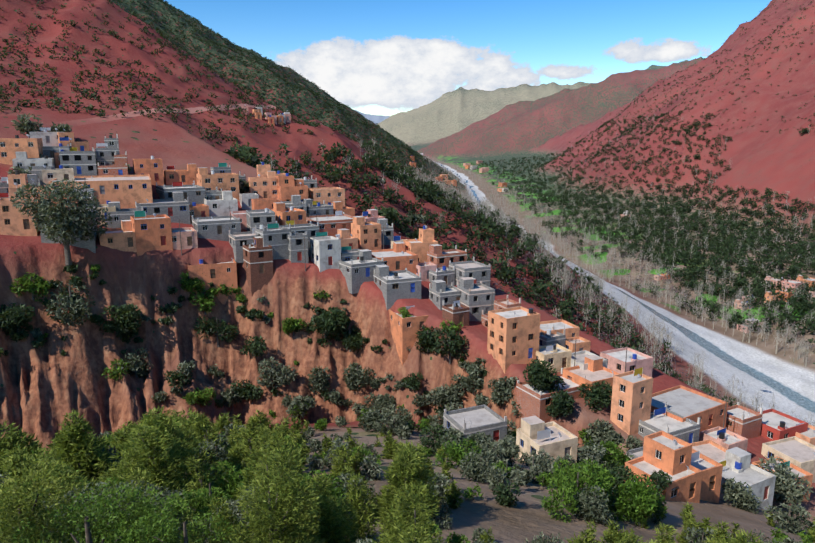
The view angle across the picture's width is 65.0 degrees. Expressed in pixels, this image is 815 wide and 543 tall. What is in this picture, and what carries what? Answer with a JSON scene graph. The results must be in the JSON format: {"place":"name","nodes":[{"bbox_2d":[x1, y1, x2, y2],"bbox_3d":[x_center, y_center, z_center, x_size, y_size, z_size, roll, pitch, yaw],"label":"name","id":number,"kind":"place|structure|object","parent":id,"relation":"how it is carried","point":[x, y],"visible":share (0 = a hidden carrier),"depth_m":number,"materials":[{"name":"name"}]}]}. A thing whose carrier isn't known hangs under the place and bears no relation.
{"place":"outdoors","nodes":[
{"label":"outdoors","id":0,"kind":"place"},
{"bbox_2d":[0,0,814,542],"bbox_3d":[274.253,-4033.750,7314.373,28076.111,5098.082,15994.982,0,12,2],"label":"terrain","id":1,"kind":"structure","parent":0,"point":[44,388],"depth_m":299.13,"materials":[{"name":"red soil"}]},
{"bbox_2d":[0,193,38,235],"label":"house","id":2,"kind":"structure","parent":1,"relation":"on","point":[14,221],"depth_m":130.81,"materials":[{"name":"paint"}]},
{"bbox_2d":[0,174,39,197],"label":"house","id":3,"kind":"structure","parent":1,"relation":"on","point":[33,179],"depth_m":150.65,"materials":[{"name":"concrete"}]},
{"bbox_2d":[0,134,42,164],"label":"house","id":4,"kind":"structure","parent":1,"relation":"on","point":[10,147],"depth_m":172.34,"materials":[{"name":"paint"}]},
{"bbox_2d":[7,170,45,202],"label":"house","id":5,"kind":"structure","parent":1,"relation":"on","point":[17,179],"depth_m":139.38,"materials":[{"name":"paint"}]},
{"bbox_2d":[12,152,53,168],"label":"house","id":6,"kind":"structure","parent":1,"relation":"on","point":[21,159],"depth_m":167.96,"materials":[{"name":"paint"}]},
{"bbox_2d":[20,166,54,184],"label":"house","id":7,"kind":"structure","parent":1,"relation":"on","point":[37,170],"depth_m":161.44,"materials":[{"name":"concrete"}]},
{"bbox_2d":[29,127,58,145],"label":"house","id":8,"kind":"structure","parent":1,"relation":"on","point":[49,138],"depth_m":193.25,"materials":[{"name":"paint"}]},
{"bbox_2d":[42,142,71,157],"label":"house","id":9,"kind":"structure","parent":1,"relation":"on","point":[48,150],"depth_m":181.44,"materials":[{"name":"concrete"}]},
{"bbox_2d":[42,165,73,185],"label":"house","id":10,"kind":"structure","parent":1,"relation":"on","point":[60,173],"depth_m":162.93,"materials":[{"name":"paint"}]},
{"bbox_2d":[40,205,96,252],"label":"house","id":11,"kind":"structure","parent":1,"relation":"on","point":[89,244],"depth_m":132.88,"materials":[{"name":"concrete"}]},
{"bbox_2d":[57,129,89,150],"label":"house","id":12,"kind":"structure","parent":1,"relation":"on","point":[65,138],"depth_m":191.87,"materials":[{"name":"paint"}]},
{"bbox_2d":[59,146,96,175],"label":"house","id":13,"kind":"structure","parent":1,"relation":"on","point":[81,163],"depth_m":173.34,"materials":[{"name":"concrete"}]},
{"bbox_2d":[84,197,115,225],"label":"house","id":14,"kind":"structure","parent":1,"relation":"on","point":[112,209],"depth_m":144.50,"materials":[{"name":"paint"}]},
{"bbox_2d":[49,174,152,208],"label":"house","id":15,"kind":"structure","parent":1,"relation":"on","point":[127,191],"depth_m":157.68,"materials":[{"name":"paint"}]},
{"bbox_2d":[95,131,119,168],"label":"house","id":16,"kind":"structure","parent":1,"relation":"on","point":[107,152],"depth_m":182.78,"materials":[{"name":"concrete"}]},
{"bbox_2d":[98,149,128,174],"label":"house","id":17,"kind":"structure","parent":1,"relation":"on","point":[119,167],"depth_m":177.49,"materials":[{"name":"brick"}]},
{"bbox_2d":[98,220,136,251],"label":"house","id":18,"kind":"structure","parent":1,"relation":"on","point":[123,238],"depth_m":137.94,"materials":[{"name":"paint"}]},
{"bbox_2d":[106,201,143,227],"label":"house","id":19,"kind":"structure","parent":1,"relation":"on","point":[118,215],"depth_m":145.23,"materials":[{"name":"concrete"}]},
{"bbox_2d":[133,156,163,185],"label":"house","id":20,"kind":"structure","parent":1,"relation":"on","point":[152,167],"depth_m":181.25,"materials":[{"name":"paint"}]},
{"bbox_2d":[130,211,172,255],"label":"house","id":21,"kind":"structure","parent":1,"relation":"on","point":[153,231],"depth_m":140.34,"materials":[{"name":"paint"}]},
{"bbox_2d":[135,192,189,223],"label":"house","id":22,"kind":"structure","parent":1,"relation":"on","point":[175,209],"depth_m":156.43,"materials":[{"name":"paint"}]},
{"bbox_2d":[156,178,204,204],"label":"house","id":23,"kind":"structure","parent":1,"relation":"on","point":[193,193],"depth_m":170.84,"materials":[{"name":"concrete"}]},
{"bbox_2d":[163,164,197,184],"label":"house","id":24,"kind":"structure","parent":1,"relation":"on","point":[186,177],"depth_m":186.66,"materials":[{"name":"paint"}]},
{"bbox_2d":[171,227,197,249],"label":"house","id":25,"kind":"structure","parent":1,"relation":"on","point":[189,240],"depth_m":144.00,"materials":[{"name":"paint"}]},
{"bbox_2d":[189,202,208,221],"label":"house","id":26,"kind":"structure","parent":1,"relation":"on","point":[198,210],"depth_m":160.60,"materials":[{"name":"paint"}]},
{"bbox_2d":[196,185,221,199],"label":"house","id":27,"kind":"structure","parent":1,"relation":"on","point":[216,194],"depth_m":174.64,"materials":[{"name":"concrete"}]},
{"bbox_2d":[187,258,237,303],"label":"house","id":28,"kind":"structure","parent":1,"relation":"on","point":[219,274],"depth_m":144.20,"materials":[{"name":"paint"}]},
{"bbox_2d":[192,210,240,240],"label":"house","id":29,"kind":"structure","parent":1,"relation":"on","point":[215,227],"depth_m":153.24,"materials":[{"name":"paint"}]},
{"bbox_2d":[196,167,239,200],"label":"house","id":30,"kind":"structure","parent":1,"relation":"on","point":[212,180],"depth_m":181.90,"materials":[{"name":"paint"}]},
{"bbox_2d":[204,191,237,216],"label":"house","id":31,"kind":"structure","parent":1,"relation":"on","point":[226,204],"depth_m":168.62,"materials":[{"name":"paint"}]},
{"bbox_2d":[210,163,245,180],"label":"house","id":32,"kind":"structure","parent":1,"relation":"on","point":[223,168],"depth_m":193.24,"materials":[{"name":"concrete"}]},
{"bbox_2d":[9,272,463,334],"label":"bushes","id":33,"kind":"object","parent":1,"relation":"on","point":[291,324],"visible":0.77,"depth_m":140.28,"materials":[{"name":"green plant"}]},
{"bbox_2d":[230,211,246,229],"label":"house","id":34,"kind":"structure","parent":1,"relation":"on","point":[242,216],"depth_m":162.37,"materials":[{"name":"paint"}]},
{"bbox_2d":[0,262,488,375],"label":"bushes","id":35,"kind":"object","parent":1,"relation":"on","point":[41,341],"visible":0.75,"depth_m":133.40,"materials":[{"name":"green plant"}]},
{"bbox_2d":[229,228,265,262],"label":"house","id":36,"kind":"structure","parent":1,"relation":"on","point":[237,240],"depth_m":148.33,"materials":[{"name":"concrete"}]},
{"bbox_2d":[239,193,258,209],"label":"house","id":37,"kind":"structure","parent":1,"relation":"on","point":[245,200],"depth_m":179.67,"materials":[{"name":"paint"}]},
{"bbox_2d":[38,264,464,383],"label":"bushes","id":38,"kind":"object","parent":1,"relation":"on","point":[212,290],"visible":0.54,"depth_m":141.90,"materials":[{"name":"green plant"}]},
{"bbox_2d":[29,295,486,415],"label":"bushes","id":39,"kind":"object","parent":1,"relation":"on","point":[35,332],"visible":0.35,"depth_m":135.92,"materials":[{"name":"green plant"}]},
{"bbox_2d":[243,236,273,295],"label":"house","id":40,"kind":"structure","parent":1,"relation":"on","point":[258,261],"depth_m":145.22,"materials":[{"name":"concrete"}]},
{"bbox_2d":[246,208,274,231],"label":"house","id":41,"kind":"structure","parent":1,"relation":"on","point":[264,217],"depth_m":156.55,"materials":[{"name":"concrete"}]},
{"bbox_2d":[248,171,277,197],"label":"house","id":42,"kind":"structure","parent":1,"relation":"on","point":[263,187],"depth_m":189.45,"materials":[{"name":"paint"}]},
{"bbox_2d":[251,198,280,209],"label":"house","id":43,"kind":"structure","parent":1,"relation":"on","point":[260,203],"depth_m":170.02,"materials":[{"name":"paint"}]},
{"bbox_2d":[257,161,285,176],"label":"house","id":44,"kind":"structure","parent":1,"relation":"on","point":[262,169],"depth_m":197.24,"materials":[{"name":"paint"}]},
{"bbox_2d":[255,220,291,259],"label":"house","id":45,"kind":"structure","parent":1,"relation":"on","point":[274,236],"depth_m":148.57,"materials":[{"name":"concrete"}]},
{"bbox_2d":[271,202,306,224],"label":"house","id":46,"kind":"structure","parent":1,"relation":"on","point":[283,214],"depth_m":164.68,"materials":[{"name":"paint"}]},
{"bbox_2d":[276,173,307,200],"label":"house","id":47,"kind":"structure","parent":1,"relation":"on","point":[288,186],"depth_m":187.76,"materials":[{"name":"paint"}]},
{"bbox_2d":[281,194,306,212],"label":"house","id":48,"kind":"structure","parent":1,"relation":"on","point":[296,202],"depth_m":183.29,"materials":[{"name":"paint"}]},
{"bbox_2d":[288,231,307,262],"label":"house","id":49,"kind":"structure","parent":1,"relation":"on","point":[298,253],"depth_m":149.08,"materials":[{"name":"concrete"}]},
{"bbox_2d":[276,218,319,256],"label":"house","id":50,"kind":"structure","parent":1,"relation":"on","point":[311,229],"depth_m":155.10,"materials":[{"name":"concrete"}]},
{"bbox_2d":[304,174,316,187],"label":"house","id":51,"kind":"structure","parent":1,"relation":"on","point":[311,183],"depth_m":197.00,"materials":[{"name":"concrete"}]},
{"bbox_2d":[0,207,628,467],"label":"trees","id":52,"kind":"object","parent":1,"relation":"on","point":[333,322],"visible":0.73,"depth_m":131.34,"materials":[{"name":"green plant"}]},
{"bbox_2d":[302,199,333,215],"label":"house","id":53,"kind":"structure","parent":1,"relation":"on","point":[315,208],"depth_m":183.88,"materials":[{"name":"concrete"}]},
{"bbox_2d":[310,232,340,271],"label":"house","id":54,"kind":"structure","parent":1,"relation":"on","point":[325,252],"depth_m":150.17,"materials":[{"name":"paint"}]},
{"bbox_2d":[308,187,344,206],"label":"house","id":55,"kind":"structure","parent":1,"relation":"on","point":[329,195],"depth_m":192.07,"materials":[{"name":"paint"}]},
{"bbox_2d":[306,211,352,236],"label":"house","id":56,"kind":"structure","parent":1,"relation":"on","point":[331,224],"depth_m":172.01,"materials":[{"name":"brick"}]},
{"bbox_2d":[332,201,354,215],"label":"house","id":57,"kind":"structure","parent":1,"relation":"on","point":[338,206],"depth_m":187.87,"materials":[{"name":"paint"}]},
{"bbox_2d":[333,228,357,248],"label":"house","id":58,"kind":"structure","parent":1,"relation":"on","point":[345,237],"depth_m":161.97,"materials":[{"name":"paint"}]},
{"bbox_2d":[341,246,359,260],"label":"house","id":59,"kind":"structure","parent":1,"relation":"on","point":[348,253],"depth_m":153.90,"materials":[{"name":"concrete"}]},
{"bbox_2d":[339,249,383,293],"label":"house","id":60,"kind":"structure","parent":1,"relation":"on","point":[357,273],"depth_m":148.33,"materials":[{"name":"paint"}]},
{"bbox_2d":[351,216,380,249],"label":"house","id":61,"kind":"structure","parent":1,"relation":"on","point":[367,235],"depth_m":168.41,"materials":[{"name":"paint"}]},
{"bbox_2d":[362,209,384,222],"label":"house","id":62,"kind":"structure","parent":1,"relation":"on","point":[370,215],"depth_m":188.71,"materials":[{"name":"paint"}]},
{"bbox_2d":[101,358,667,523],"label":"bushes","id":63,"kind":"object","parent":1,"relation":"on","point":[643,497],"visible":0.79,"depth_m":56.82,"materials":[{"name":"green plant"}]},
{"bbox_2d":[377,218,393,244],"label":"house","id":64,"kind":"structure","parent":1,"relation":"on","point":[388,233],"depth_m":177.10,"materials":[{"name":"concrete"}]},
{"bbox_2d":[116,364,672,520],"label":"ravine shrub","id":65,"kind":"object","parent":1,"relation":"on","point":[505,496],"depth_m":79.23,"materials":[{"name":"green plant"}]},
{"bbox_2d":[371,242,417,273],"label":"house","id":66,"kind":"structure","parent":1,"relation":"on","point":[398,256],"depth_m":156.68,"materials":[{"name":"paint"}]},
{"bbox_2d":[373,265,421,309],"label":"house","id":67,"kind":"structure","parent":1,"relation":"on","point":[393,286],"depth_m":143.75,"materials":[{"name":"concrete"}]},
{"bbox_2d":[0,423,801,542],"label":"trees","id":68,"kind":"object","parent":1,"relation":"on","point":[312,465],"visible":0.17,"depth_m":49.83,"materials":[{"name":"green plant"}]},
{"bbox_2d":[11,119,802,527],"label":"village tree trunks","id":69,"kind":"object","parent":1,"relation":"on","point":[67,255],"visible":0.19,"depth_m":130.94,"materials":[{"name":"brown wood"}]},
{"bbox_2d":[0,417,813,542],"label":"trees","id":70,"kind":"object","parent":1,"relation":"on","point":[147,525],"visible":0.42,"depth_m":23.54,"materials":[{"name":"green plant"}]},
{"bbox_2d":[0,405,814,542],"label":"trees","id":71,"kind":"object","parent":1,"relation":"on","point":[173,447],"visible":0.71,"depth_m":40.82,"materials":[{"name":"green plant"}]},
{"bbox_2d":[0,0,814,198],"bbox_3d":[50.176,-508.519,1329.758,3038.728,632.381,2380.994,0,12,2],"label":"shrubs","id":72,"kind":"object","parent":1,"relation":"on","point":[58,101],"visible":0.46,"depth_m":377.43,"materials":[{"name":"green plant"}]},
{"bbox_2d":[389,306,427,365],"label":"house","id":73,"kind":"structure","parent":1,"relation":"on","point":[404,331],"depth_m":137.35,"materials":[{"name":"paint"}]},
{"bbox_2d":[151,360,667,526],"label":"shrubs","id":74,"kind":"object","parent":1,"relation":"on","point":[588,502],"visible":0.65,"depth_m":85.81,"materials":[{"name":"green plant"}]},
{"bbox_2d":[8,113,814,534],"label":"trees","id":75,"kind":"object","parent":1,"relation":"on","point":[56,225],"visible":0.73,"depth_m":125.12,"materials":[{"name":"green plant"}]},
{"bbox_2d":[403,225,437,262],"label":"house","id":76,"kind":"structure","parent":1,"relation":"on","point":[419,247],"depth_m":164.41,"materials":[{"name":"paint"}]},
{"bbox_2d":[416,262,436,280],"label":"house","id":77,"kind":"structure","parent":1,"relation":"on","point":[424,268],"depth_m":156.10,"materials":[{"name":"paint"}]},
{"bbox_2d":[429,266,454,285],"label":"house","id":78,"kind":"structure","parent":1,"relation":"on","point":[446,274],"depth_m":155.10,"materials":[{"name":"concrete"}]},
{"bbox_2d":[429,280,460,309],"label":"house","id":79,"kind":"structure","parent":1,"relation":"on","point":[440,291],"depth_m":143.54,"materials":[{"name":"concrete"}]},
{"bbox_2d":[427,244,466,268],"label":"house","id":80,"kind":"structure","parent":1,"relation":"on","point":[438,256],"depth_m":160.84,"materials":[{"name":"brick"}]},
{"bbox_2d":[442,299,469,325],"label":"house","id":81,"kind":"structure","parent":1,"relation":"on","point":[456,312],"depth_m":135.94,"materials":[{"name":"brick"}]},
{"bbox_2d":[449,257,490,286],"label":"house","id":82,"kind":"structure","parent":1,"relation":"on","point":[478,271],"depth_m":154.38,"materials":[{"name":"concrete"}]},
{"bbox_2d":[443,404,506,446],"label":"house","id":83,"kind":"structure","parent":1,"relation":"on","point":[487,420],"depth_m":98.53,"materials":[{"name":"concrete"}]},
{"bbox_2d":[457,277,494,321],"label":"house","id":84,"kind":"structure","parent":1,"relation":"on","point":[477,298],"depth_m":140.59,"materials":[{"name":"concrete"}]},
{"bbox_2d":[481,295,520,327],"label":"house","id":85,"kind":"structure","parent":1,"relation":"on","point":[507,302],"depth_m":138.77,"materials":[{"name":"paint"}]},
{"bbox_2d":[487,306,539,372],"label":"house","id":86,"kind":"structure","parent":1,"relation":"on","point":[513,335],"depth_m":123.94,"materials":[{"name":"paint"}]},
{"bbox_2d":[224,110,814,405],"bbox_3d":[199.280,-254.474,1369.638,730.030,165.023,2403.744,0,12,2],"label":"trees","id":87,"kind":"object","parent":1,"relation":"on","point":[424,190],"visible":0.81,"depth_m":505.71,"materials":[{"name":"green plant"}]},
{"bbox_2d":[268,113,814,405],"bbox_3d":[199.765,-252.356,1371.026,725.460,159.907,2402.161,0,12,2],"label":"bare trees","id":88,"kind":"object","parent":1,"relation":"on","point":[637,279],"visible":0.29,"depth_m":440.87,"materials":[{"name":"green plant"}]},
{"bbox_2d":[269,113,814,426],"bbox_3d":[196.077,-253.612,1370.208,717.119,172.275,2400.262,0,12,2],"label":"bare trees","id":89,"kind":"object","parent":1,"relation":"on","point":[469,197],"visible":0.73,"depth_m":401.60,"materials":[{"name":"grey plant"}]},
{"bbox_2d":[516,416,577,463],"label":"house","id":90,"kind":"structure","parent":1,"relation":"on","point":[552,438],"depth_m":89.36,"materials":[{"name":"paint"}]},
{"bbox_2d":[516,366,585,422],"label":"house","id":91,"kind":"structure","parent":1,"relation":"on","point":[532,401],"depth_m":115.42,"materials":[{"name":"paint"}]},
{"bbox_2d":[539,327,565,346],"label":"house","id":92,"kind":"structure","parent":1,"relation":"on","point":[549,338],"depth_m":132.86,"materials":[{"name":"concrete"}]},
{"bbox_2d":[536,344,571,371],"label":"house","id":93,"kind":"structure","parent":1,"relation":"on","point":[558,356],"depth_m":124.92,"materials":[{"name":"paint"}]},
{"bbox_2d":[540,319,579,337],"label":"house","id":94,"kind":"structure","parent":1,"relation":"on","point":[560,325],"depth_m":138.21,"materials":[{"name":"paint"}]},
{"bbox_2d":[565,336,590,352],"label":"house","id":95,"kind":"structure","parent":1,"relation":"on","point":[582,344],"depth_m":133.00,"materials":[{"name":"paint"}]},
{"bbox_2d":[571,350,607,369],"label":"house","id":96,"kind":"structure","parent":1,"relation":"on","point":[579,357],"depth_m":125.65,"materials":[{"name":"paint"}]},
{"bbox_2d":[563,355,619,399],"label":"house","id":97,"kind":"structure","parent":1,"relation":"on","point":[598,371],"depth_m":120.98,"materials":[{"name":"paint"}]},
{"bbox_2d":[600,347,653,376],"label":"house","id":98,"kind":"structure","parent":1,"relation":"on","point":[617,359],"depth_m":130.33,"materials":[{"name":"paint"}]},
{"bbox_2d":[610,367,652,434],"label":"house","id":99,"kind":"structure","parent":1,"relation":"on","point":[631,401],"depth_m":109.03,"materials":[{"name":"paint"}]},
{"bbox_2d":[626,447,642,459],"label":"house","id":100,"kind":"structure","parent":1,"relation":"on","point":[636,452],"depth_m":96.32,"materials":[{"name":"concrete"}]},
{"bbox_2d":[624,431,702,502],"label":"house","id":101,"kind":"structure","parent":1,"relation":"on","point":[670,454],"depth_m":79.84,"materials":[{"name":"paint"}]},
{"bbox_2d":[638,404,699,442],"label":"house","id":102,"kind":"structure","parent":1,"relation":"on","point":[688,430],"depth_m":107.95,"materials":[{"name":"paint"}]},
{"bbox_2d":[651,385,727,435],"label":"house","id":103,"kind":"structure","parent":1,"relation":"on","point":[691,404],"depth_m":115.93,"materials":[{"name":"paint"}]},
{"bbox_2d":[691,449,722,502],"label":"house","id":104,"kind":"structure","parent":1,"relation":"on","point":[711,469],"depth_m":84.65,"materials":[{"name":"paint"}]},
{"bbox_2d":[690,439,727,461],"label":"house","id":105,"kind":"structure","parent":1,"relation":"on","point":[711,449],"depth_m":104.12,"materials":[{"name":"paint"}]},
{"bbox_2d":[699,426,747,450],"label":"house","id":106,"kind":"structure","parent":1,"relation":"on","point":[724,437],"depth_m":107.77,"materials":[{"name":"paint"}]},
{"bbox_2d":[725,402,762,438],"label":"house","id":107,"kind":"structure","parent":1,"relation":"on","point":[742,421],"depth_m":117.08,"materials":[{"name":"paint"}]},
{"bbox_2d":[718,447,775,509],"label":"house","id":108,"kind":"structure","parent":1,"relation":"on","point":[737,464],"depth_m":91.21,"materials":[{"name":"paint"}]},
{"bbox_2d":[752,456,812,502],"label":"house","id":109,"kind":"structure","parent":1,"relation":"on","point":[802,472],"depth_m":101.30,"materials":[{"name":"paint"}]},
{"bbox_2d":[759,409,807,440],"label":"house","id":110,"kind":"structure","parent":1,"relation":"on","point":[777,425],"depth_m":118.34,"materials":[{"name":"paint"}]},
{"bbox_2d":[761,436,814,482],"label":"house","id":111,"kind":"structure","parent":1,"relation":"on","point":[797,451],"depth_m":109.94,"materials":[{"name":"paint"}]},
{"bbox_2d":[781,279,803,290],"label":"house","id":112,"kind":"structure","parent":1,"relation":"on","point":[790,282],"depth_m":451.86,"materials":[{"name":"paint"}]},
{"bbox_2d":[795,423,814,444],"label":"house","id":113,"kind":"structure","parent":1,"relation":"on","point":[808,435],"depth_m":117.06,"materials":[{"name":"paint"}]},
{"bbox_2d":[164,0,771,115],"label":"sky","id":114,"kind":"structure","parent":0,"point":[540,33],"materials":[{"name":"blue"}]},
{"bbox_2d":[274,35,710,110],"bbox_3d":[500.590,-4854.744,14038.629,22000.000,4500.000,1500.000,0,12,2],"label":"cloud","id":115,"kind":"structure","parent":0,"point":[399,72],"depth_m":14218.94,"materials":[{"name":"white"}]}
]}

